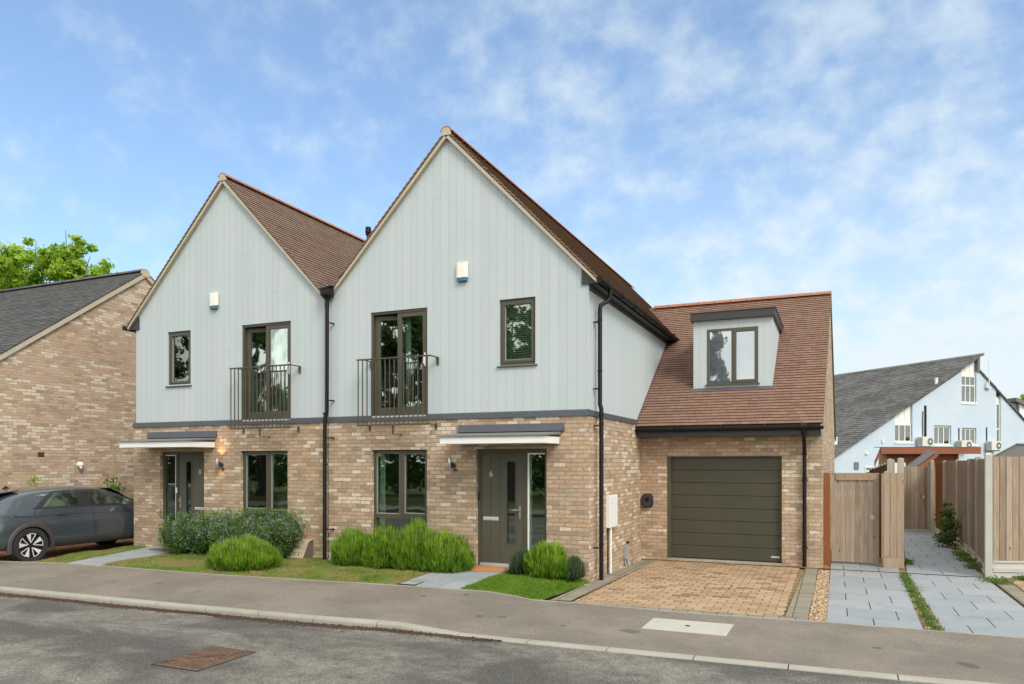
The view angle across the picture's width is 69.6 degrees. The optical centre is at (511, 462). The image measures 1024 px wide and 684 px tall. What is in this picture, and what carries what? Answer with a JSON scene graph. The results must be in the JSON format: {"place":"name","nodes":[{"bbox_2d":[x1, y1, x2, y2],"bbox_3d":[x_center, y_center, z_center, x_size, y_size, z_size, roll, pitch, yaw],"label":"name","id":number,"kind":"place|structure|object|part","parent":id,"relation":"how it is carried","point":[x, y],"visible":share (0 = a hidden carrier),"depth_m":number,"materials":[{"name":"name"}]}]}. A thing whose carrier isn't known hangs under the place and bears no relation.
{"place":"outdoors","nodes":[
{"label":"outdoors","id":0,"kind":"place"},
{"bbox_2d":[0,538,133,561],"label":"driveway","id":1,"kind":"structure","parent":0,"point":[58,551],"depth_m":17.57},
{"bbox_2d":[21,474,44,486],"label":"shrub","id":2,"kind":"object","parent":1,"relation":"on","point":[34,479],"visible":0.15,"depth_m":17.85,"materials":[{"name":"green plant"}]},
{"bbox_2d":[0,485,133,561],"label":"parked car","id":3,"kind":"object","parent":1,"relation":"on","point":[36,522],"visible":0.74,"depth_m":15.75,"materials":[{"name":"blue paint"}]},
{"bbox_3d":[-9.730,0.793,15.830,0.136,0.305,0.850,0,0,24],"label":"window glass","id":4,"kind":"part","parent":3,"relation":"part of","materials":[{"name":"black glass"}]},
{"bbox_3d":[-9.279,0.792,16.905,0.154,0.317,1.180,0,0,24],"label":"window glass","id":5,"kind":"part","parent":3,"relation":"part of","materials":[{"name":"black glass"}]},
{"bbox_2d":[101,476,125,492],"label":"shrub","id":6,"kind":"object","parent":1,"relation":"on","point":[115,488],"visible":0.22,"depth_m":19.80,"materials":[{"name":"green plant"}]},
{"bbox_2d":[35,545,147,562],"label":"grass","id":7,"kind":"structure","parent":0,"point":[88,554],"depth_m":15.50,"materials":[{"name":"green plant"}]},
{"bbox_2d":[69,546,182,564],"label":"path","id":8,"kind":"structure","parent":0,"point":[131,555],"depth_m":15.30,"materials":[{"name":"grey stone"}]},
{"bbox_2d":[149,547,172,550],"bbox_3d":[-7.632,1.918,16.302,0.600,0.020,0.440,0,0,24],"label":"doormat","id":9,"kind":"object","parent":8,"relation":"on","point":[159,549],"visible":0.57,"depth_m":16.18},
{"bbox_2d":[103,551,430,584],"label":"lawn","id":10,"kind":"structure","parent":0,"point":[331,579],"depth_m":13.19,"materials":[{"name":"green plant"}]},
{"bbox_2d":[154,506,307,558],"bbox_3d":[-5.888,1.453,15.288,3.846,1.140,1.146,0,0,24],"label":"flowering bush","id":11,"kind":"object","parent":10,"relation":"on","point":[197,533],"visible":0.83,"depth_m":15.04,"materials":[{"name":"green plant"}]},
{"bbox_2d":[202,532,283,570],"bbox_3d":[-4.954,1.617,13.668,1.561,0.686,1.213,0,0,24],"label":"lavender bush","id":12,"kind":"object","parent":10,"relation":"on","point":[248,552],"visible":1,"depth_m":13.36,"materials":[{"name":"green plant"}]},
{"bbox_2d":[287,538,313,558],"bbox_3d":[-4.284,1.788,14.948,0.390,0.445,0.372,0,0,24],"label":"meter cover","id":13,"kind":"object","parent":10,"relation":"on","point":[303,550],"visible":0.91,"depth_m":14.86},
{"bbox_2d":[329,523,368,565],"bbox_3d":[-2.978,1.549,14.117,1.045,0.822,0.897,0,0,2],"label":"lavender bush","id":14,"kind":"object","parent":10,"relation":"on","point":[347,547],"visible":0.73,"depth_m":13.88,"materials":[{"name":"green plant"}]},
{"bbox_2d":[360,523,400,568],"bbox_3d":[-2.383,1.528,13.843,0.933,0.864,0.971,0,0,24],"label":"lavender bush","id":15,"kind":"object","parent":10,"relation":"on","point":[376,547],"visible":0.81,"depth_m":13.55,"materials":[{"name":"green plant"}]},
{"bbox_2d":[388,517,431,570],"bbox_3d":[-1.795,1.461,13.575,0.948,0.998,1.010,0,0,24],"label":"lavender bush","id":16,"kind":"object","parent":10,"relation":"on","point":[407,548],"visible":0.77,"depth_m":13.31,"materials":[{"name":"green plant"}]},
{"bbox_2d":[397,565,508,588],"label":"path","id":17,"kind":"structure","parent":0,"point":[455,580],"depth_m":12.41,"materials":[{"name":"grey stone"}]},
{"bbox_2d":[415,527,476,572],"bbox_3d":[-1.171,1.537,13.300,1.196,0.847,0.988,0,0,24],"label":"lavender bush","id":18,"kind":"object","parent":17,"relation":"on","point":[445,552],"visible":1,"depth_m":13.02,"materials":[{"name":"green plant"}]},
{"bbox_2d":[471,565,506,571],"bbox_3d":[-0.428,1.906,13.183,0.711,0.037,0.466,0,0,17],"label":"doormat","id":19,"kind":"object","parent":17,"relation":"on","point":[488,569],"visible":0.86,"depth_m":13.10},
{"bbox_2d":[0,596,932,683],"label":"road","id":20,"kind":"structure","parent":0,"point":[42,641],"depth_m":7.92,"materials":[{"name":"grey asphalt"}]},
{"bbox_2d":[151,646,255,671],"bbox_3d":[-3.306,2.126,7.932,0.650,0.068,0.830,0,0,24],"label":"manhole cover","id":21,"kind":"object","parent":20,"relation":"on","point":[203,659],"visible":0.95,"depth_m":7.87,"materials":[{"name":"metal"}]},
{"bbox_2d":[0,592,501,641],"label":"leaf litter","id":22,"kind":"object","parent":20,"relation":"on","point":[83,602],"visible":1,"depth_m":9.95,"materials":[{"name":"brown plant"}]},
{"bbox_2d":[0,586,998,683],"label":"kerb","id":23,"kind":"structure","parent":20,"relation":"on","point":[371,623],"depth_m":9.21,"materials":[{"name":"concrete"}]},
{"bbox_2d":[0,562,1023,683],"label":"pavement","id":24,"kind":"structure","parent":0,"point":[970,657],"depth_m":9.58,"materials":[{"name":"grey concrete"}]},
{"bbox_2d":[641,618,733,635],"bbox_3d":[2.235,2.095,9.350,1.042,0.034,0.681,0,0,24],"label":"access cover","id":25,"kind":"object","parent":24,"relation":"on","point":[710,628],"visible":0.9,"depth_m":9.33,"materials":[{"name":"concrete"}]},
{"bbox_2d":[0,0,1023,398],"label":"sky","id":26,"kind":"structure","parent":0,"point":[868,153],"materials":[{"name":"blue"}]},
{"bbox_2d":[461,572,589,599],"bbox_3d":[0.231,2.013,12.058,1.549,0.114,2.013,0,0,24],"label":"lawn","id":27,"kind":"structure","parent":0,"point":[535,588],"depth_m":11.51,"materials":[{"name":"green plant"}]},
{"bbox_2d":[508,544,527,574],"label":"lavender bush","id":28,"kind":"object","parent":27,"relation":"on","point":[516,566],"visible":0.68,"depth_m":12.72,"materials":[{"name":"green plant"}]},
{"bbox_2d":[522,538,571,578],"bbox_3d":[0.608,1.601,12.567,0.880,0.718,0.868,0,0,-20],"label":"rosemary bush","id":29,"kind":"object","parent":27,"relation":"on","point":[545,559],"visible":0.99,"depth_m":12.36,"materials":[{"name":"green plant"}]},
{"bbox_2d":[562,554,585,578],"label":"lavender bush","id":30,"kind":"object","parent":27,"relation":"on","point":[577,565],"visible":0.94,"depth_m":12.38,"materials":[{"name":"green plant"}]},
{"bbox_2d":[573,560,799,615],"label":"driveway","id":31,"kind":"structure","parent":0,"point":[759,590],"depth_m":12.15,"materials":[{"name":"brown brick"}]},
{"bbox_2d":[532,497,935,675],"bbox_3d":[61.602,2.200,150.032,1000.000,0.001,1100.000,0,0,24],"label":"ground","id":32,"kind":"structure","parent":0,"point":[859,522],"depth_m":28.38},
{"bbox_2d":[0,230,117,289],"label":"plane tree","id":33,"kind":"object","parent":32,"relation":"on","point":[55,262],"visible":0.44,"depth_m":37.73,"materials":[{"name":"green plant"}]},
{"bbox_2d":[0,269,154,499],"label":"brick house","id":34,"kind":"structure","parent":32,"relation":"on","point":[67,382],"depth_m":19.36,"materials":[{"name":"brown brick"}]},
{"bbox_2d":[117,173,422,557],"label":"semi detached house","id":35,"kind":"structure","parent":32,"relation":"on","point":[226,323],"depth_m":16.01,"materials":[{"name":"beige brick"}]},
{"bbox_2d":[165,331,191,386],"bbox_3d":[-7.467,-2.323,16.579,0.782,1.243,0.150,0,0,24],"label":"window","id":36,"kind":"structure","parent":35,"relation":"in","point":[179,342],"depth_m":16.63,"materials":[{"name":"black glass"}]},
{"bbox_2d":[163,451,203,545],"bbox_3d":[-7.363,0.828,16.594,1.337,2.145,0.128,0,0,24],"label":"front door","id":37,"kind":"structure","parent":35,"relation":"in","point":[183,475],"depth_m":16.62,"materials":[{"name":"grey paint"}]},
{"bbox_2d":[243,451,287,518],"bbox_3d":[-5.203,0.733,15.655,1.273,1.955,0.082,0,0,24],"label":"window","id":38,"kind":"structure","parent":35,"relation":"in","point":[262,481],"depth_m":15.71,"materials":[{"name":"grey paint"}]},
{"bbox_2d":[243,321,290,420],"bbox_3d":[-5.137,-1.909,15.674,1.323,2.062,0.349,0,0,24],"label":"balcony door","id":39,"kind":"structure","parent":35,"relation":"in","point":[278,334],"depth_m":15.57,"materials":[{"name":"green paint"}]},
{"bbox_2d":[0,561,1023,638],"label":"path edging","id":40,"kind":"object","parent":32,"relation":"on","point":[559,601],"visible":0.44,"depth_m":10.72,"materials":[{"name":"concrete"}]},
{"bbox_2d":[317,126,835,581],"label":"semi detached house","id":41,"kind":"structure","parent":32,"relation":"on","point":[548,377],"depth_m":14.45,"materials":[{"name":"beige brick"}]},
{"bbox_2d":[371,308,426,417],"bbox_3d":[-2.140,-1.909,14.346,1.279,2.062,0.327,0,0,24],"label":"balcony door","id":42,"kind":"structure","parent":41,"relation":"in","point":[404,316],"depth_m":14.39,"materials":[{"name":"green paint"}]},
{"bbox_2d":[374,450,426,531],"bbox_3d":[-2.131,0.733,14.339,1.249,1.955,0.139,0,0,25],"label":"window","id":43,"kind":"structure","parent":41,"relation":"in","point":[402,513],"depth_m":14.35,"materials":[{"name":"green paint"}]},
{"bbox_2d":[478,449,545,566],"bbox_3d":[0.011,0.828,13.358,1.388,2.145,0.128,0,0,24],"label":"front door","id":44,"kind":"structure","parent":41,"relation":"in","point":[494,549],"depth_m":13.45,"materials":[{"name":"green paint"}]},
{"bbox_2d":[496,297,536,367],"bbox_3d":[0.114,-2.333,13.271,0.782,1.223,0.186,0,0,24],"label":"window","id":45,"kind":"structure","parent":41,"relation":"in","point":[514,362],"depth_m":13.33,"materials":[{"name":"grey paint"}]},
{"bbox_2d":[666,456,781,565],"bbox_3d":[4.419,1.015,15.425,2.326,2.290,0.220,0,0,24],"label":"garage door","id":46,"kind":"structure","parent":41,"relation":"in","point":[745,484],"depth_m":15.46,"materials":[{"name":"green paint"}]},
{"bbox_2d":[874,447,980,517],"bbox_3d":[16.052,0.755,28.495,5.484,2.650,3.010,0,0,0],"label":"pergola","id":47,"kind":"object","parent":32,"relation":"on","point":[907,454],"visible":0.25,"depth_m":27.00,"materials":[{"name":"wood"}]},
{"bbox_2d":[895,450,938,472],"bbox_3d":[14.562,0.150,26.525,1.266,1.220,1.050,0,0,0],"label":"lean to","id":48,"kind":"object","parent":47,"relation":"attached to","point":[920,459],"visible":0.48,"depth_m":26.31,"materials":[{"name":"fabric"}]},
{"bbox_2d":[834,353,1023,496],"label":"blue building","id":49,"kind":"structure","parent":32,"relation":"on","point":[961,401],"depth_m":49.70,"materials":[{"name":"paint"}]},
{"bbox_2d":[894,424,913,443],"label":"window","id":50,"kind":"structure","parent":49,"relation":"in","point":[902,431],"depth_m":47.71,"materials":[{"name":"white plastic"}]},
{"bbox_2d":[934,426,951,445],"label":"window","id":51,"kind":"structure","parent":49,"relation":"in","point":[941,434],"depth_m":48.93,"materials":[{"name":"white plastic"}]},
{"bbox_2d":[962,428,977,445],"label":"window","id":52,"kind":"structure","parent":49,"relation":"in","point":[967,434],"depth_m":49.81,"materials":[{"name":"white plastic"}]},
{"bbox_2d":[962,376,977,404],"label":"window","id":53,"kind":"structure","parent":49,"relation":"in","point":[968,382],"depth_m":49.81,"materials":[{"name":"white plastic"}]},
{"bbox_2d":[996,404,999,440],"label":"window","id":54,"kind":"structure","parent":49,"relation":"in","point":[997,405],"depth_m":50.80,"materials":[{"name":"white plastic"}]},
{"bbox_2d":[984,453,992,577],"bbox_3d":[8.607,1.002,13.303,0.110,2.355,0.100,0,0,24],"label":"concrete post","id":55,"kind":"object","parent":32,"relation":"on","point":[988,514],"visible":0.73,"depth_m":13.26,"materials":[{"name":"white concrete"}]},
{"bbox_2d":[1008,398,1023,416],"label":"white building","id":56,"kind":"structure","parent":32,"relation":"on","point":[1017,404],"depth_m":70.00,"materials":[{"name":"white paint"}]},
{"bbox_2d":[544,528,1023,629],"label":"driveway bed","id":57,"kind":"object","parent":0,"point":[801,571],"depth_m":12.62,"materials":[{"name":"beige gravel"}]},
{"bbox_2d":[551,559,818,617],"bbox_3d":[3.286,2.070,12.711,3.620,0.019,5.240,0,0,24],"label":"driveway edge","id":58,"kind":"object","parent":57,"relation":"on","point":[800,604],"visible":1,"depth_m":12.06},
{"bbox_2d":[565,601,807,619],"bbox_3d":[2.223,2.061,10.378,3.630,0.039,0.253,0,0,20],"label":"driveway border","id":59,"kind":"object","parent":57,"relation":"on","point":[735,614],"visible":0.9,"depth_m":10.19,"materials":[{"name":"grey concrete"}]},
{"bbox_2d":[645,558,820,567],"bbox_3d":[4.493,2.080,15.239,3.520,0.001,0.200,0,0,24],"label":"driveway apron","id":60,"kind":"object","parent":57,"relation":"on","point":[735,563],"visible":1,"depth_m":15.15,"materials":[{"name":"grey concrete"}]},
{"bbox_2d":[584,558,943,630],"bbox_3d":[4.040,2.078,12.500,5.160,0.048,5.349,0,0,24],"label":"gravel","id":61,"kind":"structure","parent":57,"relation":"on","point":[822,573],"depth_m":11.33,"materials":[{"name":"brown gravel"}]},
{"bbox_2d":[641,559,983,577],"bbox_3d":[5.661,2.108,14.577,6.270,0.063,0.075,0,0,24],"label":"drain channel","id":62,"kind":"object","parent":57,"relation":"on","point":[802,568],"visible":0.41,"depth_m":14.42,"materials":[{"name":"black plastic"}]},
{"bbox_2d":[824,473,829,565],"bbox_3d":[6.477,1.175,15.144,0.125,1.910,0.125,0,0,24],"label":"timber post","id":63,"kind":"object","parent":57,"relation":"on","point":[826,518],"visible":0.9,"depth_m":15.08,"materials":[{"name":"brown wood"}]},
{"bbox_2d":[832,473,878,562],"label":"garden gate","id":64,"kind":"structure","parent":63,"relation":"attached to","point":[868,488],"depth_m":14.99,"materials":[{"name":"wood"}]},
{"bbox_2d":[869,460,894,557],"bbox_3d":[8.078,1.010,16.114,0.048,2.140,1.473,0,0,9],"label":"slatted fence","id":65,"kind":"object","parent":57,"relation":"on","point":[882,468],"visible":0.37,"depth_m":16.09,"materials":[{"name":"brown wood"}]},
{"bbox_2d":[887,459,892,472],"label":"timber post","id":66,"kind":"object","parent":57,"relation":"on","point":[890,465],"visible":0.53,"depth_m":15.22,"materials":[{"name":"beige wood"}]},
{"bbox_2d":[897,458,903,557],"bbox_3d":[7.772,0.993,14.728,0.110,2.175,0.110,0,0,24],"label":"timber post","id":67,"kind":"object","parent":57,"relation":"on","point":[900,465],"visible":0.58,"depth_m":14.68,"materials":[{"name":"beige wood"}]},
{"bbox_2d":[904,529,934,532],"bbox_3d":[12.254,2.090,22.295,0.900,0.080,0.400,0,0,24],"label":"gate step","id":68,"kind":"object","parent":57,"relation":"on","point":[912,530],"visible":0.43,"depth_m":22.17,"materials":[{"name":"concrete"}]},
{"bbox_2d":[927,464,929,530],"bbox_3d":[12.537,1.070,22.171,0.070,2.020,0.070,0,0,24],"label":"timber post","id":69,"kind":"object","parent":68,"relation":"on","point":[928,497],"visible":1,"depth_m":22.14,"materials":[{"name":"brown wood"}]},
{"bbox_2d":[904,467,926,529],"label":"garden gate","id":70,"kind":"structure","parent":69,"relation":"attached to","point":[915,497],"depth_m":22.30,"materials":[{"name":"wood"}]},
{"bbox_2d":[930,460,933,530],"bbox_3d":[12.580,1.005,22.043,0.100,2.150,0.100,0,0,24],"label":"timber post","id":71,"kind":"object","parent":68,"relation":"on","point":[931,495],"visible":1,"depth_m":22.01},
{"bbox_2d":[898,572,945,631],"bbox_3d":[6.244,2.075,11.328,0.359,0.162,5.057,0,0,24],"label":"ground cover","id":72,"kind":"object","parent":57,"relation":"on","point":[929,621],"visible":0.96,"depth_m":10.70,"materials":[{"name":"green plant"}]},
{"bbox_2d":[934,462,942,533],"bbox_3d":[12.351,1.038,21.242,0.095,2.084,1.232,0,0,20],"label":"timber fence","id":73,"kind":"object","parent":57,"relation":"on","point":[939,482],"visible":0.75,"depth_m":21.32,"materials":[{"name":"wood"}]},
{"bbox_2d":[943,461,944,518],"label":"timber post","id":74,"kind":"object","parent":57,"relation":"on","point":[944,483],"visible":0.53,"depth_m":20.57,"materials":[{"name":"brown wood"}]},
{"bbox_2d":[932,501,962,548],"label":"leafy bush","id":75,"kind":"object","parent":57,"relation":"on","point":[948,535],"visible":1,"depth_m":18.07,"materials":[{"name":"green plant"}]},
{"bbox_2d":[945,461,954,530],"bbox_3d":[11.802,1.023,19.791,0.095,2.114,1.632,0,0,21],"label":"timber fence","id":76,"kind":"object","parent":57,"relation":"on","point":[949,481],"visible":0.54,"depth_m":19.80,"materials":[{"name":"wood"}]},
{"bbox_2d":[955,459,957,542],"bbox_3d":[11.484,1.000,18.974,0.100,2.160,0.100,0,0,24],"label":"timber post","id":77,"kind":"object","parent":57,"relation":"on","point":[956,487],"visible":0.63,"depth_m":18.94,"materials":[{"name":"brown wood"}]},
{"bbox_2d":[950,549,970,556],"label":"weed","id":78,"kind":"object","parent":57,"relation":"on","point":[960,553],"visible":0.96,"depth_m":16.32,"materials":[{"name":"green plant"}]},
{"bbox_2d":[956,460,966,551],"bbox_3d":[10.997,1.013,17.932,0.095,2.134,2.181,0,0,25],"label":"timber fence","id":79,"kind":"object","parent":57,"relation":"on","point":[962,491],"visible":0.81,"depth_m":17.94,"materials":[{"name":"wood"}]},
{"bbox_2d":[953,555,976,562],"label":"weed","id":80,"kind":"object","parent":57,"relation":"on","point":[965,558],"visible":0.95,"depth_m":15.45,"materials":[{"name":"green plant"}]},
{"bbox_2d":[967,458,971,550],"bbox_3d":[10.505,0.990,16.892,0.100,2.180,0.100,0,0,24],"label":"timber post","id":81,"kind":"object","parent":57,"relation":"on","point":[968,503],"visible":0.63,"depth_m":16.86,"materials":[{"name":"brown wood"}]},
{"bbox_2d":[968,459,974,559],"bbox_3d":[10.134,0.998,16.154,0.095,2.164,1.532,0,0,27],"label":"timber fence","id":82,"kind":"object","parent":57,"relation":"on","point":[972,509],"visible":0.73,"depth_m":16.21,"materials":[{"name":"wood"}]},
{"bbox_2d":[961,560,982,570],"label":"weed","id":83,"kind":"object","parent":57,"relation":"on","point":[973,564],"visible":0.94,"depth_m":14.34,"materials":[{"name":"green plant"}]},
{"bbox_2d":[975,456,980,558],"bbox_3d":[9.759,0.975,15.418,0.100,2.210,0.100,0,0,24],"label":"timber post","id":84,"kind":"object","parent":57,"relation":"on","point":[976,505],"visible":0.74,"depth_m":15.39,"materials":[{"name":"brown wood"}]},
{"bbox_2d":[976,459,983,572],"bbox_3d":[9.204,1.003,14.383,0.095,2.154,2.228,0,0,28],"label":"timber fence","id":85,"kind":"object","parent":57,"relation":"on","point":[980,556],"visible":0.63,"depth_m":14.48,"materials":[{"name":"wood"}]},
{"bbox_2d":[993,456,1023,578],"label":"timber fence","id":86,"kind":"object","parent":57,"relation":"on","point":[1008,516],"visible":0.96,"depth_m":13.26,"materials":[{"name":"wood"}]},
{"bbox_2d":[996,580,1023,604],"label":"driveway edge","id":87,"kind":"object","parent":57,"relation":"on","point":[1014,591],"depth_m":11.86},
{"bbox_2d":[976,575,1014,584],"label":"weed","id":88,"kind":"object","parent":87,"relation":"on","point":[996,580],"visible":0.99,"depth_m":12.71,"materials":[{"name":"green plant"}]},
{"bbox_2d":[831,561,899,573],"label":"path","id":89,"kind":"structure","parent":0,"point":[863,567],"depth_m":14.57,"materials":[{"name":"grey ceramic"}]},
{"bbox_2d":[881,471,903,567],"bbox_3d":[7.545,1.125,14.604,0.400,1.910,0.270,0,0,24],"label":"timber fence","id":90,"kind":"object","parent":89,"relation":"on","point":[892,516],"visible":1,"depth_m":14.55,"materials":[{"name":"beige wood"}]},
{"bbox_2d":[827,567,923,628],"bbox_3d":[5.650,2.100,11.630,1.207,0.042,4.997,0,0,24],"label":"path","id":91,"kind":"structure","parent":0,"point":[858,600],"depth_m":11.02,"materials":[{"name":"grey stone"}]},
{"bbox_2d":[904,531,982,578],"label":"path","id":92,"kind":"structure","parent":0,"point":[924,553],"depth_m":15.94,"materials":[{"name":"grey stone"}]},
{"bbox_2d":[904,558,914,564],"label":"weed","id":93,"kind":"object","parent":92,"relation":"on","point":[907,561],"visible":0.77,"depth_m":15.02,"materials":[{"name":"green plant"}]},
{"bbox_2d":[909,575,1023,636],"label":"path","id":94,"kind":"structure","parent":0,"point":[969,605],"depth_m":10.63,"materials":[{"name":"grey stone"}]},
{"bbox_2d":[993,443,1023,456],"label":"garden shed","id":95,"kind":"structure","parent":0,"point":[1016,450],"depth_m":19.00,"materials":[{"name":"fabric"}]},
{"bbox_2d":[1007,578,1023,589],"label":"driveway","id":96,"kind":"structure","parent":0,"point":[1019,583],"depth_m":12.76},
{"bbox_2d":[1007,574,1023,580],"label":"weed","id":97,"kind":"object","parent":96,"relation":"on","point":[1019,577],"visible":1,"depth_m":13.06,"materials":[{"name":"green plant"}]},
{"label":"path bed","id":98,"kind":"structure","parent":0,"visible":0},
{"bbox_2d":[398,581,422,585],"bbox_3d":[-1.653,1.995,12.072,0.314,0.050,0.324,0,0,24],"label":"inspection cover","id":99,"kind":"object","parent":98,"relation":"on","point":[411,583],"visible":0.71,"depth_m":11.99,"materials":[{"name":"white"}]}
]}

